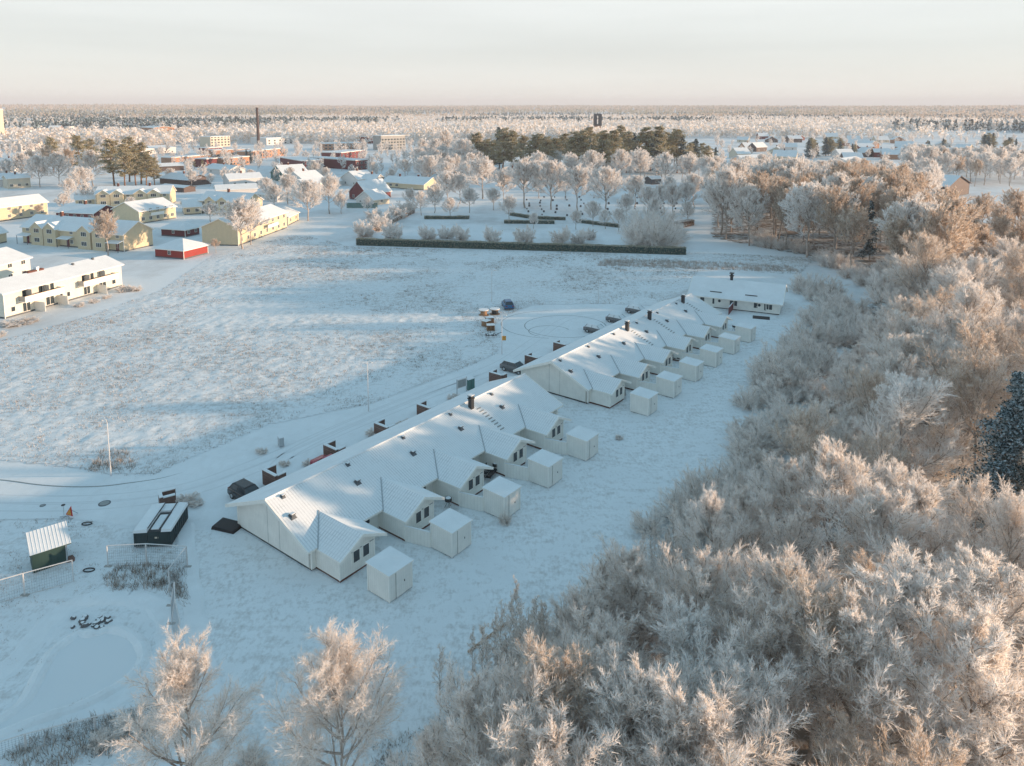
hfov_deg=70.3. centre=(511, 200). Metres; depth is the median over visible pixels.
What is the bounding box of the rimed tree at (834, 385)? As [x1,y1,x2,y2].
[819,357,869,411]
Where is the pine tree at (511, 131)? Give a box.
[504,130,518,152]
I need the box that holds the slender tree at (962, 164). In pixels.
[952,155,966,174]
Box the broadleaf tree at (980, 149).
[971,145,991,174]
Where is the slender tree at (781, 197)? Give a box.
[772,188,798,244]
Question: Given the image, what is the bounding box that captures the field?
[0,234,812,473]
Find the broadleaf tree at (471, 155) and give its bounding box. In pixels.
[459,152,478,180]
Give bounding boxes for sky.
[0,0,1023,106]
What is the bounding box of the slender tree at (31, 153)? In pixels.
[24,149,37,175]
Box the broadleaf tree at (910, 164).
[898,159,918,172]
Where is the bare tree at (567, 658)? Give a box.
[488,626,619,761]
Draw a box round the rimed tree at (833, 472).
[774,435,893,572]
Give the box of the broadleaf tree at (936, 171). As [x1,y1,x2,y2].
[917,166,944,185]
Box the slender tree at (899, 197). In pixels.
[879,189,933,233]
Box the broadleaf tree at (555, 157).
[552,151,562,163]
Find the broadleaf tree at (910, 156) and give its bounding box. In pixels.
[899,149,922,168]
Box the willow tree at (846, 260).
[833,254,857,269]
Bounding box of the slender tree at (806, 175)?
[801,172,812,224]
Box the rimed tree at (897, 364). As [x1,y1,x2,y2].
[850,349,946,418]
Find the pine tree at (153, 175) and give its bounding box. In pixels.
[147,157,164,184]
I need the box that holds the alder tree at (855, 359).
[832,352,872,398]
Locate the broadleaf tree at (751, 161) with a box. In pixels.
[739,157,757,165]
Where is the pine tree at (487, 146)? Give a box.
[482,138,492,160]
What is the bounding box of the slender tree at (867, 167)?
[857,164,877,175]
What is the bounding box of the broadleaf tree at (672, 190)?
[661,183,684,211]
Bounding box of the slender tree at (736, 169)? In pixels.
[731,167,744,223]
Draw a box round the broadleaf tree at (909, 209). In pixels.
[870,192,973,255]
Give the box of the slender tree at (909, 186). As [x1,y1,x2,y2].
[890,179,922,198]
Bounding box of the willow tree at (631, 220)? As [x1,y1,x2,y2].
[617,207,665,231]
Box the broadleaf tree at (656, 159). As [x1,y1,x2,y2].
[647,154,670,179]
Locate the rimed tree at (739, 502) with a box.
[705,476,789,573]
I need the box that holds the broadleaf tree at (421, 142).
[412,137,428,155]
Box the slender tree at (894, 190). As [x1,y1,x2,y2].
[873,185,916,223]
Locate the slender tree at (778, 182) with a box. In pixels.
[764,175,800,234]
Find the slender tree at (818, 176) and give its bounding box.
[807,172,828,234]
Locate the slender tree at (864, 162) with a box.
[851,158,877,169]
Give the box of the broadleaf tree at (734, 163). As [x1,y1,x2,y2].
[716,158,754,220]
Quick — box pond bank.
[0,625,151,739]
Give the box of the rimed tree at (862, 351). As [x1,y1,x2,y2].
[840,343,870,368]
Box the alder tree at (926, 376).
[908,363,978,445]
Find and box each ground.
[0,106,1023,695]
[0,519,213,765]
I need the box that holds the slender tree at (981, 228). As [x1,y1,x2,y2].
[969,224,988,233]
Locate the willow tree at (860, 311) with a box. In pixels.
[845,305,874,320]
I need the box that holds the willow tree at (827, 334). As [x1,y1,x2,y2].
[809,320,844,346]
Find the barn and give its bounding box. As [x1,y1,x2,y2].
[939,174,970,195]
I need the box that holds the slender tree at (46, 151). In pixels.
[35,145,53,174]
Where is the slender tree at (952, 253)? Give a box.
[944,251,969,267]
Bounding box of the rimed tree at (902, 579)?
[835,536,1002,747]
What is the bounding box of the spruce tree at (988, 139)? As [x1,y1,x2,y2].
[986,136,993,147]
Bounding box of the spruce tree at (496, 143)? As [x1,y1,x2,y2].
[493,127,501,168]
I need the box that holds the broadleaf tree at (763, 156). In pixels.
[754,153,772,161]
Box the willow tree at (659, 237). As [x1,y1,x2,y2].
[620,213,679,246]
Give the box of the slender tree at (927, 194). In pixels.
[915,189,934,202]
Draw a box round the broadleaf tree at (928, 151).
[918,146,942,159]
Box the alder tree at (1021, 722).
[1005,709,1023,763]
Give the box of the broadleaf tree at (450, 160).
[441,155,459,172]
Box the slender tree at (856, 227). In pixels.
[834,202,876,267]
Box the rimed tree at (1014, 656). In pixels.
[1011,649,1023,689]
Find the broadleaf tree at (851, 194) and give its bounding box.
[808,185,860,251]
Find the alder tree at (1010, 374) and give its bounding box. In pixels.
[975,357,1023,446]
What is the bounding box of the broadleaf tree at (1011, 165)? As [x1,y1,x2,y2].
[997,156,1023,185]
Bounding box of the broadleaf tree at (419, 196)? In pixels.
[410,190,429,215]
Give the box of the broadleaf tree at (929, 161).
[918,157,942,172]
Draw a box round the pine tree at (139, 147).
[129,141,154,183]
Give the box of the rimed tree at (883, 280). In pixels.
[861,267,904,311]
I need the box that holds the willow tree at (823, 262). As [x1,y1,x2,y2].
[819,250,834,266]
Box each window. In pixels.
[21,290,25,296]
[22,302,30,311]
[38,285,42,292]
[46,296,54,305]
[83,286,90,294]
[729,300,737,305]
[765,304,772,309]
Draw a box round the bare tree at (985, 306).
[951,288,1004,343]
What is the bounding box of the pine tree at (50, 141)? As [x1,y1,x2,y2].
[39,136,59,170]
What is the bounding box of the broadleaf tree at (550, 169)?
[529,159,569,209]
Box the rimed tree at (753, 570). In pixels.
[710,540,844,696]
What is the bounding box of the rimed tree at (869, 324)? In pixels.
[851,313,889,342]
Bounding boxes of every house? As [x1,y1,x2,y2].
[0,156,23,172]
[0,170,17,186]
[0,194,48,221]
[0,226,8,243]
[1,171,31,188]
[16,211,154,251]
[48,125,62,128]
[74,193,94,203]
[93,182,176,205]
[110,197,177,222]
[157,162,184,170]
[159,171,209,185]
[162,183,196,192]
[181,198,202,214]
[197,188,263,214]
[199,204,287,245]
[205,162,244,173]
[213,183,258,192]
[222,170,262,183]
[225,373,570,582]
[254,189,292,201]
[269,162,306,180]
[281,206,299,225]
[290,168,322,179]
[293,175,342,188]
[341,168,370,185]
[348,178,391,199]
[355,189,378,203]
[365,171,384,179]
[373,191,390,204]
[383,173,418,187]
[398,176,440,189]
[513,293,732,408]
[687,272,787,314]
[728,147,751,157]
[737,137,749,141]
[738,141,751,147]
[748,142,766,151]
[756,133,768,138]
[765,136,777,142]
[767,145,779,153]
[772,148,797,159]
[779,141,797,149]
[785,134,802,141]
[824,132,838,138]
[831,149,853,158]
[833,139,849,145]
[839,152,863,158]
[850,139,869,145]
[856,143,874,149]
[856,145,872,156]
[862,139,878,147]
[871,135,889,141]
[872,147,889,156]
[880,149,900,159]
[884,133,894,138]
[890,136,904,142]
[894,141,913,147]
[935,141,951,146]
[955,144,973,148]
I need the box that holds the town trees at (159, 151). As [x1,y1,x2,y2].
[0,138,176,173]
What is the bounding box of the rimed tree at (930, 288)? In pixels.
[908,279,953,313]
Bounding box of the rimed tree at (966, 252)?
[945,237,984,260]
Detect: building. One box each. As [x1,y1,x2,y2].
[15,143,44,151]
[131,145,175,154]
[140,126,174,132]
[161,154,210,164]
[194,157,216,166]
[198,146,221,153]
[199,135,229,146]
[208,148,249,156]
[216,155,249,165]
[236,147,284,158]
[251,136,297,144]
[279,156,321,169]
[310,156,367,169]
[319,142,362,149]
[321,149,364,157]
[359,136,372,143]
[372,134,404,149]
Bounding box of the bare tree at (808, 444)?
[759,425,832,520]
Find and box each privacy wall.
[405,525,430,547]
[459,491,482,511]
[505,463,527,480]
[545,438,566,454]
[637,380,655,390]
[661,366,678,373]
[682,352,699,359]
[702,340,717,345]
[719,329,734,334]
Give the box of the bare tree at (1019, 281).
[990,261,1023,315]
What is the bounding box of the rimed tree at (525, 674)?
[471,633,598,765]
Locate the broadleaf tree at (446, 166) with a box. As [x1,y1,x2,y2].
[437,160,456,173]
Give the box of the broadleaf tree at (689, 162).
[675,153,699,174]
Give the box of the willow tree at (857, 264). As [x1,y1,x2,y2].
[849,261,862,268]
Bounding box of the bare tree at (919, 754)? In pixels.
[835,712,970,765]
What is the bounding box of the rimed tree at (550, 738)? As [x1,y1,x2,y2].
[442,660,621,765]
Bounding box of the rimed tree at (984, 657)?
[869,560,1023,765]
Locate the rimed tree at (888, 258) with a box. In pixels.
[881,247,912,272]
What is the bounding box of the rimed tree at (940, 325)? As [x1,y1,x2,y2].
[915,307,954,359]
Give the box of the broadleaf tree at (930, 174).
[918,169,939,184]
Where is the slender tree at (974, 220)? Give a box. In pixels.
[969,216,980,229]
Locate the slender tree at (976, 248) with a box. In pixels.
[964,240,984,257]
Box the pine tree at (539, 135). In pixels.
[527,133,546,170]
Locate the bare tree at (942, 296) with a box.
[890,283,955,328]
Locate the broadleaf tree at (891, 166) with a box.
[885,162,898,169]
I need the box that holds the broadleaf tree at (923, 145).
[918,143,925,148]
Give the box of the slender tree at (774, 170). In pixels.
[766,166,785,219]
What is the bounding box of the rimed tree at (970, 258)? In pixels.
[962,255,1007,304]
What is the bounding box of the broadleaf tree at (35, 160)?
[22,154,51,186]
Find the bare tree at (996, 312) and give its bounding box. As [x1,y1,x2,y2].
[984,302,1006,324]
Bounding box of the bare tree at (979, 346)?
[907,316,1023,457]
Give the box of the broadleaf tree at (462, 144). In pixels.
[447,138,477,153]
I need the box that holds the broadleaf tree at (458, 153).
[449,149,466,166]
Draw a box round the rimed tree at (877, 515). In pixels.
[805,475,960,588]
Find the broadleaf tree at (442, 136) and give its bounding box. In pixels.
[431,128,458,150]
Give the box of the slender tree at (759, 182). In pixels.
[742,173,779,233]
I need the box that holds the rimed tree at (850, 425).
[806,412,879,470]
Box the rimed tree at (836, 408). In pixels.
[787,393,864,450]
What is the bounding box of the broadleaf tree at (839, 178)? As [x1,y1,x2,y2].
[813,171,853,244]
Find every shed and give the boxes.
[25,521,70,572]
[158,221,199,236]
[365,546,413,602]
[429,508,472,557]
[482,476,521,517]
[527,449,563,487]
[566,425,599,460]
[629,386,658,415]
[655,371,682,397]
[679,356,703,381]
[699,344,723,366]
[718,332,740,354]
[731,154,757,158]
[735,322,756,342]
[836,156,861,161]
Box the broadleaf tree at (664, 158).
[651,151,679,182]
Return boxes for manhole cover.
[98,500,110,505]
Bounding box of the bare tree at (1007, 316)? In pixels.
[947,285,1016,341]
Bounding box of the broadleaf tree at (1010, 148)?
[1002,144,1018,152]
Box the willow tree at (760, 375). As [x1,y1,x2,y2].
[747,363,794,388]
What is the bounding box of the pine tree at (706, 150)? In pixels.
[696,145,714,158]
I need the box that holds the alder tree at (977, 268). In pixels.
[947,250,1021,331]
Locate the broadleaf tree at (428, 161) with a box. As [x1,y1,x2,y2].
[419,155,439,176]
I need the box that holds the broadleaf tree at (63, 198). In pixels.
[53,192,74,205]
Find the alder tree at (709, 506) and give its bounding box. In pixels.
[671,479,765,581]
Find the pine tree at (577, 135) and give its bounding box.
[560,131,588,161]
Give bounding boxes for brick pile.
[67,555,74,562]
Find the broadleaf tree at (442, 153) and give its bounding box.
[434,149,450,169]
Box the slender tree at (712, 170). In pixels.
[707,164,719,177]
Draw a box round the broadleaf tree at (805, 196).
[778,180,840,257]
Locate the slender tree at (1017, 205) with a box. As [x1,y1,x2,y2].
[1006,198,1023,224]
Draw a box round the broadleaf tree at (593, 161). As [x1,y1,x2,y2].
[579,149,606,173]
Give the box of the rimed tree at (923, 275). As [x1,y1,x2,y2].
[912,258,960,293]
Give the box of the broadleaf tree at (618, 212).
[610,208,627,231]
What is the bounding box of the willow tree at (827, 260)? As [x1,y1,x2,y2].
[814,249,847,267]
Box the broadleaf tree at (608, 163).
[603,155,613,167]
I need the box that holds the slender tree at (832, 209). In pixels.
[814,182,856,250]
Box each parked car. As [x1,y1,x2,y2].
[227,478,258,498]
[310,454,331,464]
[500,358,523,374]
[501,299,513,308]
[583,322,603,332]
[605,312,625,321]
[625,304,644,312]
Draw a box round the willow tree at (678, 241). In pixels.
[651,216,695,245]
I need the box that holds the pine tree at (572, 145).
[560,138,582,161]
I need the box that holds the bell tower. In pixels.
[593,113,601,127]
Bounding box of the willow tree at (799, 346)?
[779,333,818,358]
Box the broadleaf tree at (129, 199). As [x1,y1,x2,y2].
[125,197,134,201]
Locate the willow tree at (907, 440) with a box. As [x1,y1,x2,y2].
[853,402,988,494]
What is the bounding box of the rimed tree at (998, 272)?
[985,255,1016,293]
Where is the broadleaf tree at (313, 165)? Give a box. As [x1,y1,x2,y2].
[307,161,320,171]
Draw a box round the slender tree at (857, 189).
[844,176,881,253]
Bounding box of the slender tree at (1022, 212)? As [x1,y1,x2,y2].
[1017,208,1023,226]
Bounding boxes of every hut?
[151,238,210,259]
[644,175,662,184]
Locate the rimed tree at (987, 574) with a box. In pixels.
[910,540,1023,710]
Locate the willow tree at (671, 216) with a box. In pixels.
[639,207,682,229]
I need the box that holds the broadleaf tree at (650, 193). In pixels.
[637,185,658,210]
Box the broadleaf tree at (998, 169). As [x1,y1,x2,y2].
[993,159,1006,177]
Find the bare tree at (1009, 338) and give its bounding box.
[999,333,1023,369]
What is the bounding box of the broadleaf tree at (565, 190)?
[556,179,570,199]
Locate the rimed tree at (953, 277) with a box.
[925,263,975,306]
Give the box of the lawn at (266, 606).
[194,298,862,765]
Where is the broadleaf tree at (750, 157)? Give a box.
[739,156,757,160]
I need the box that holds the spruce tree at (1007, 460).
[938,371,1023,524]
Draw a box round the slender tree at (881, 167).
[875,166,890,176]
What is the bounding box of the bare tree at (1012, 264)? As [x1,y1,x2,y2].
[987,245,1023,298]
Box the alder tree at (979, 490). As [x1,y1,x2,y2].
[917,472,1022,579]
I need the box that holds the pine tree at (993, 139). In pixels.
[991,136,998,147]
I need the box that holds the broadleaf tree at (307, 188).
[286,179,325,220]
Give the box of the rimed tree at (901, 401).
[856,371,969,484]
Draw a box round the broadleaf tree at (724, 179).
[699,166,746,239]
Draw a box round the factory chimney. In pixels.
[256,108,259,145]
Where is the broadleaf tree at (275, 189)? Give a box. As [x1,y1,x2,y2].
[263,184,286,204]
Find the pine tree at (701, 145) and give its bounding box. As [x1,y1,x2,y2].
[697,143,705,156]
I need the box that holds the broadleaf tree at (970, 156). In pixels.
[959,151,980,181]
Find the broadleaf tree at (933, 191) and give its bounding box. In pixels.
[923,184,946,198]
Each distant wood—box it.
[0,104,1023,119]
[0,113,1023,150]
[3,106,1023,132]
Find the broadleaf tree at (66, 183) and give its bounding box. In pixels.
[57,177,76,199]
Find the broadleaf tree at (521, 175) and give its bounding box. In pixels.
[502,155,548,207]
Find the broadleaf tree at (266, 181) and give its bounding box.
[256,177,274,191]
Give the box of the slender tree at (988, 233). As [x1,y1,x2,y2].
[975,228,995,242]
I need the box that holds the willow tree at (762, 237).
[752,228,773,247]
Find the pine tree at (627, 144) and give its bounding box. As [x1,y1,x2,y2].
[620,131,637,172]
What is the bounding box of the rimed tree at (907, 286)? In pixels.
[883,276,922,298]
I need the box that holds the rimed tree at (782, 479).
[742,446,822,547]
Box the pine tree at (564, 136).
[558,133,570,167]
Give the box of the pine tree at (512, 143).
[500,132,524,169]
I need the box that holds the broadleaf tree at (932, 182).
[926,179,941,189]
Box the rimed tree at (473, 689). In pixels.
[411,651,537,765]
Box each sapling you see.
[386,748,394,765]
[430,643,448,718]
[443,660,456,734]
[466,627,479,672]
[468,623,494,686]
[479,639,492,678]
[486,607,502,691]
[491,649,505,700]
[492,599,511,666]
[492,632,515,667]
[492,645,501,671]
[505,591,520,655]
[505,605,526,671]
[508,575,531,651]
[509,627,521,673]
[523,607,535,637]
[523,626,539,656]
[528,595,543,639]
[529,599,550,656]
[531,601,550,644]
[546,601,562,643]
[561,594,570,623]
[577,610,588,642]
[581,575,594,599]
[590,553,609,607]
[592,556,615,610]
[596,562,611,608]
[606,586,619,620]
[623,598,642,662]
[624,618,634,657]
[638,589,656,638]
[639,531,648,559]
[645,518,656,556]
[647,548,655,569]
[651,529,657,555]
[653,535,660,557]
[656,535,668,576]
[660,528,668,564]
[661,501,682,554]
[671,539,679,579]
[676,494,685,521]
[684,541,689,564]
[716,477,721,493]
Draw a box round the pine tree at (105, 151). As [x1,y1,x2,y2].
[88,138,122,185]
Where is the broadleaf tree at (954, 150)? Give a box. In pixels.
[946,146,962,172]
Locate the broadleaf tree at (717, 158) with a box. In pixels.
[714,156,725,168]
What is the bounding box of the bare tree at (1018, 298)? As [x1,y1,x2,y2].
[1000,292,1023,327]
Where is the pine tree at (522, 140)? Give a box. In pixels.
[516,135,530,158]
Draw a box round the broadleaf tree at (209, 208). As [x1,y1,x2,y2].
[199,201,224,221]
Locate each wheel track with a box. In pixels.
[0,313,592,496]
[0,315,597,504]
[0,371,504,511]
[0,372,487,502]
[270,387,433,464]
[281,390,440,471]
[501,311,538,337]
[524,315,605,337]
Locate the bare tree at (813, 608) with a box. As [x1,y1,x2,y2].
[720,557,895,765]
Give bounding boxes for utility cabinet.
[277,434,283,446]
[467,377,474,389]
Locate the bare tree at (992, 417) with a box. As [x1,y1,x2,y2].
[988,396,1023,490]
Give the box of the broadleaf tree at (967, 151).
[961,149,976,177]
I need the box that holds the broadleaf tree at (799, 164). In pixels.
[781,156,820,176]
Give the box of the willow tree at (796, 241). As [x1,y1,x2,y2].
[782,235,804,248]
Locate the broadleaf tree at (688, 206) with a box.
[679,201,695,218]
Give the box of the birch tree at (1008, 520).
[941,485,1023,629]
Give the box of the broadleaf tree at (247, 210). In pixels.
[213,194,273,248]
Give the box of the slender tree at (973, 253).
[961,250,985,263]
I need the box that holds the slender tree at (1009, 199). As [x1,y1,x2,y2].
[997,186,1023,215]
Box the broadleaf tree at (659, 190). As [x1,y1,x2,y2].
[653,184,668,207]
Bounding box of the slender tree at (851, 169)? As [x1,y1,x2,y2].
[834,163,866,177]
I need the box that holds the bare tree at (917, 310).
[867,296,943,354]
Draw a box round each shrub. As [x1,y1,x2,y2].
[83,723,118,753]
[110,710,149,741]
[227,733,272,765]
[278,750,319,765]
[495,608,560,683]
[498,509,512,526]
[570,570,657,649]
[576,549,654,606]
[609,603,659,653]
[611,606,670,667]
[629,506,666,538]
[644,553,686,602]
[646,480,698,527]
[647,533,701,600]
[665,507,707,544]
[670,462,718,511]
[677,483,735,539]
[689,509,751,540]
[690,456,747,495]
[692,475,737,520]
[698,511,742,543]
[698,516,756,545]
[701,514,751,544]
[702,533,755,567]
[705,459,765,491]
[712,469,768,511]
[714,477,763,522]
[717,430,773,466]
[717,451,765,489]
[724,417,747,437]
[724,422,779,454]
[724,441,767,472]
[725,415,790,450]
[728,383,766,410]
[733,425,790,459]
[733,463,791,509]
[734,446,773,480]
[740,435,760,457]
[742,413,794,438]
[743,350,796,387]
[745,404,795,438]
[746,371,793,395]
[746,411,782,430]
[748,349,806,386]
[749,338,796,366]
[750,410,797,451]
[760,342,812,366]
[761,373,804,404]
[761,389,812,416]
[763,361,826,400]
[766,363,808,396]
[769,329,803,348]
[770,416,794,449]
[778,314,827,348]
[784,358,829,394]
[786,271,817,293]
[790,365,820,382]
[792,335,842,368]
[795,273,829,293]
[795,379,845,406]
[796,337,838,361]
[799,320,838,343]
[800,285,827,301]
[803,291,846,313]
[810,274,849,295]
[814,328,846,346]
[816,286,845,301]
[821,314,861,342]
[839,291,875,314]
[840,310,879,336]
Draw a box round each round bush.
[0,318,23,327]
[0,330,7,335]
[12,316,40,324]
[72,302,84,306]
[88,298,99,302]
[101,294,111,298]
[114,284,130,292]
[124,285,143,290]
[175,490,199,503]
[186,495,204,507]
[254,447,268,454]
[277,460,290,466]
[301,458,310,466]
[351,219,376,236]
[362,211,391,230]
[363,207,381,218]
[364,427,375,435]
[371,209,392,220]
[381,220,404,238]
[385,204,406,218]
[395,199,417,210]
[417,223,438,239]
[437,224,454,238]
[446,393,460,399]
[449,223,470,240]
[482,224,503,241]
[512,224,536,242]
[549,225,571,242]
[570,228,587,243]
[583,226,597,239]
[615,434,623,440]
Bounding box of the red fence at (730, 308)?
[728,302,732,314]
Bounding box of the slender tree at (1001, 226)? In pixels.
[989,213,1014,238]
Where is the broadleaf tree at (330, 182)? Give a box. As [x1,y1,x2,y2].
[315,173,348,213]
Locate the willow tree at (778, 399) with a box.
[761,395,807,425]
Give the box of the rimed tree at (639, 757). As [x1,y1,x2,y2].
[569,647,698,765]
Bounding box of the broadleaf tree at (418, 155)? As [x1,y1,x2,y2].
[414,151,429,176]
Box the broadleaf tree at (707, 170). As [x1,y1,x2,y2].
[700,166,714,184]
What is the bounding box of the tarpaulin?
[211,517,241,533]
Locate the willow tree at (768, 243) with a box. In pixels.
[756,235,774,248]
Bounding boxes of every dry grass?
[0,517,210,765]
[2,698,175,765]
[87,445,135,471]
[102,556,190,606]
[369,713,497,765]
[598,256,796,271]
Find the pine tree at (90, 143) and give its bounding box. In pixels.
[83,138,101,171]
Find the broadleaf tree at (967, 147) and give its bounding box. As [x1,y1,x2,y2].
[958,145,973,171]
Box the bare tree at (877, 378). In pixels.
[820,363,902,453]
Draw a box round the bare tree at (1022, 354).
[985,336,1023,448]
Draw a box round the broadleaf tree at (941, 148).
[937,145,949,154]
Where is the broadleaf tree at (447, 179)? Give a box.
[433,171,459,196]
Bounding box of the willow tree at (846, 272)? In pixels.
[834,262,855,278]
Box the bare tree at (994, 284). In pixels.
[986,278,1013,307]
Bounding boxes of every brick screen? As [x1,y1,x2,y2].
[157,487,175,503]
[261,463,286,485]
[323,439,345,454]
[373,418,395,433]
[416,400,436,414]
[488,368,506,380]
[524,352,541,363]
[553,339,569,350]
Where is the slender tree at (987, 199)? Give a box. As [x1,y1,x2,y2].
[968,191,1001,223]
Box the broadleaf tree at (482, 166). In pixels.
[461,155,497,198]
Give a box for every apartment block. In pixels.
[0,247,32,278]
[0,255,123,318]
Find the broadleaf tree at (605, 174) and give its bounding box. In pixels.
[585,165,626,208]
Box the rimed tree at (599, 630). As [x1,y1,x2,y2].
[544,601,652,717]
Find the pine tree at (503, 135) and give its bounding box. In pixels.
[490,127,523,168]
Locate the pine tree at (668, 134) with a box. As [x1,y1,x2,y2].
[662,132,679,170]
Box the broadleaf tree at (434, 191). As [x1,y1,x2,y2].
[424,184,444,212]
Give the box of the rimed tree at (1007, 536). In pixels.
[985,491,1023,583]
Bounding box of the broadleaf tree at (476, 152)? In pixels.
[473,150,485,177]
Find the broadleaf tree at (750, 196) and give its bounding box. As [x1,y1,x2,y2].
[726,182,770,245]
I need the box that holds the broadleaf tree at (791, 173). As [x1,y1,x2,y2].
[769,166,802,223]
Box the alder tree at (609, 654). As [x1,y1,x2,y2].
[536,632,631,765]
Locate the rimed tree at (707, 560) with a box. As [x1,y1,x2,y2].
[687,556,743,617]
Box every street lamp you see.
[97,419,111,475]
[367,360,371,410]
[491,270,495,301]
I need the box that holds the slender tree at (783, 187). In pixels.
[768,179,794,239]
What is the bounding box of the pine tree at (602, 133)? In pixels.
[592,130,612,166]
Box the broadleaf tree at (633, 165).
[622,155,636,173]
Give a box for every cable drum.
[479,308,488,315]
[490,307,499,314]
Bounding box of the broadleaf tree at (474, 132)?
[464,129,489,149]
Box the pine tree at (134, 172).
[125,149,141,185]
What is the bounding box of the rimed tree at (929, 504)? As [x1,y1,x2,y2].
[843,462,981,572]
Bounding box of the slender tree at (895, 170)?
[883,165,914,182]
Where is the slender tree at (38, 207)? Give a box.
[34,204,42,212]
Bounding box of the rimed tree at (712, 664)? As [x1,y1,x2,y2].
[663,646,805,765]
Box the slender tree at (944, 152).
[938,148,949,169]
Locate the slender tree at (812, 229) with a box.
[801,206,818,251]
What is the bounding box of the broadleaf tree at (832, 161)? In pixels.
[822,157,845,170]
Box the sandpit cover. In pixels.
[753,315,769,319]
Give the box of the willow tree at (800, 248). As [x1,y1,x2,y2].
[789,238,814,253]
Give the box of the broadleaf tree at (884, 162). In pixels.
[874,159,891,164]
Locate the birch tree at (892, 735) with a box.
[838,635,939,760]
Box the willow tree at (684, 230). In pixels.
[668,221,689,242]
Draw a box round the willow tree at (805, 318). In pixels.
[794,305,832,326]
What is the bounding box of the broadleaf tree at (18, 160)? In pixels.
[2,151,34,173]
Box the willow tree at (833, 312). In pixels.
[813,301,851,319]
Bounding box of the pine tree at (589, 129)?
[580,127,597,154]
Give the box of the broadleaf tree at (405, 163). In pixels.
[396,159,412,172]
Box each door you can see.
[396,567,405,597]
[457,525,465,552]
[509,491,515,515]
[552,462,557,484]
[589,437,594,457]
[651,396,654,413]
[676,379,679,395]
[698,365,700,379]
[718,351,720,365]
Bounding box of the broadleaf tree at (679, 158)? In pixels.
[673,155,688,176]
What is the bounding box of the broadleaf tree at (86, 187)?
[74,184,93,195]
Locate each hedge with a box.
[356,237,686,254]
[372,209,414,230]
[424,215,469,218]
[504,219,554,223]
[510,212,529,218]
[537,216,565,219]
[576,219,618,227]
[673,219,694,226]
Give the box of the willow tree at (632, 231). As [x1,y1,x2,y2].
[616,216,654,245]
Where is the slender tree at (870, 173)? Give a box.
[856,164,888,177]
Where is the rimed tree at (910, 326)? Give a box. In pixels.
[861,308,972,361]
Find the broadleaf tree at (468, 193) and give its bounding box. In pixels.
[455,186,478,212]
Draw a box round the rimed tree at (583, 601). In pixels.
[547,581,630,648]
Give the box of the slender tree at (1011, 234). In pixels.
[1002,231,1022,247]
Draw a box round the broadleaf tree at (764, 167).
[757,158,786,218]
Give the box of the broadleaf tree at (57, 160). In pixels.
[39,151,74,184]
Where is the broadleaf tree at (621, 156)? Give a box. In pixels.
[610,148,632,181]
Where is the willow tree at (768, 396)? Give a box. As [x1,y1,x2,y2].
[751,378,792,411]
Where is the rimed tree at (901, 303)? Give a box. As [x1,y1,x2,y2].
[873,295,942,328]
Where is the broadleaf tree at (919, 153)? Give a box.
[900,147,921,161]
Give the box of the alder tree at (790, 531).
[753,499,834,583]
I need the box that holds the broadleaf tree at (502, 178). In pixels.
[491,166,518,202]
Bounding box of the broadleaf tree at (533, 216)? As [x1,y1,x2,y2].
[527,212,538,228]
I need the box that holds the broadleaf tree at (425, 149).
[416,146,431,154]
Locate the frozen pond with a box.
[0,634,136,728]
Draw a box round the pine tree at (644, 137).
[636,127,653,153]
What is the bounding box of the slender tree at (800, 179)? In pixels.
[788,173,810,234]
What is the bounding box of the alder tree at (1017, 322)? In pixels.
[995,313,1023,368]
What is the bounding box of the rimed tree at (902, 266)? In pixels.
[884,252,934,294]
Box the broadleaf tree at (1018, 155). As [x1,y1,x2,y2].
[1006,151,1023,178]
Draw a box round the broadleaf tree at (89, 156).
[74,149,107,185]
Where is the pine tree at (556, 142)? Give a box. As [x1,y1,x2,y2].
[551,138,564,158]
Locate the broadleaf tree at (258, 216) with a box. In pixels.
[231,201,262,244]
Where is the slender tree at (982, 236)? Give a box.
[971,230,1001,252]
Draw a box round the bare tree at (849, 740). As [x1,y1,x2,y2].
[803,703,893,765]
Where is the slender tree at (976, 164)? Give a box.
[969,159,984,185]
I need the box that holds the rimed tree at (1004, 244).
[976,234,1023,285]
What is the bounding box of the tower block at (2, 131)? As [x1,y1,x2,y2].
[0,109,4,145]
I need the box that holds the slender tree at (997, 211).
[985,201,1014,246]
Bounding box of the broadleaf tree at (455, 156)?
[448,153,462,172]
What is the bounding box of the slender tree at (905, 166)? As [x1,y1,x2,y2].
[888,163,922,181]
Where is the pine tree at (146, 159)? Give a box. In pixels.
[135,151,163,184]
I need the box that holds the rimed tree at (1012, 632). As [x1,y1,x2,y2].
[927,551,1023,677]
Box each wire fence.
[0,560,73,602]
[0,701,158,758]
[104,543,191,590]
[166,582,179,640]
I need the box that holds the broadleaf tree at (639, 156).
[623,147,653,183]
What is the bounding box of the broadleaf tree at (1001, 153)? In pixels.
[992,147,1009,158]
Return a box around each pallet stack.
[481,319,490,326]
[485,316,493,322]
[486,323,494,330]
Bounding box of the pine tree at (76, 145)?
[69,134,86,176]
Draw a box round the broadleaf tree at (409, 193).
[401,187,415,202]
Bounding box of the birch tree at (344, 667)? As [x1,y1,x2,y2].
[254,616,417,765]
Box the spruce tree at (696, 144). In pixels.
[692,139,700,156]
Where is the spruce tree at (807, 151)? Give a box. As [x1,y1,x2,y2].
[804,139,812,157]
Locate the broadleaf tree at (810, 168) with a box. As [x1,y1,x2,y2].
[805,163,820,171]
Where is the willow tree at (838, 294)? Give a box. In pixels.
[818,291,854,309]
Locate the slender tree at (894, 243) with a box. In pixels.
[875,216,919,260]
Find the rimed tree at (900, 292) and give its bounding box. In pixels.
[881,286,913,306]
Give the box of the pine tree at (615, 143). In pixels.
[600,129,630,173]
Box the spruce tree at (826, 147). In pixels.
[821,137,831,154]
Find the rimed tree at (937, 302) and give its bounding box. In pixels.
[921,295,952,315]

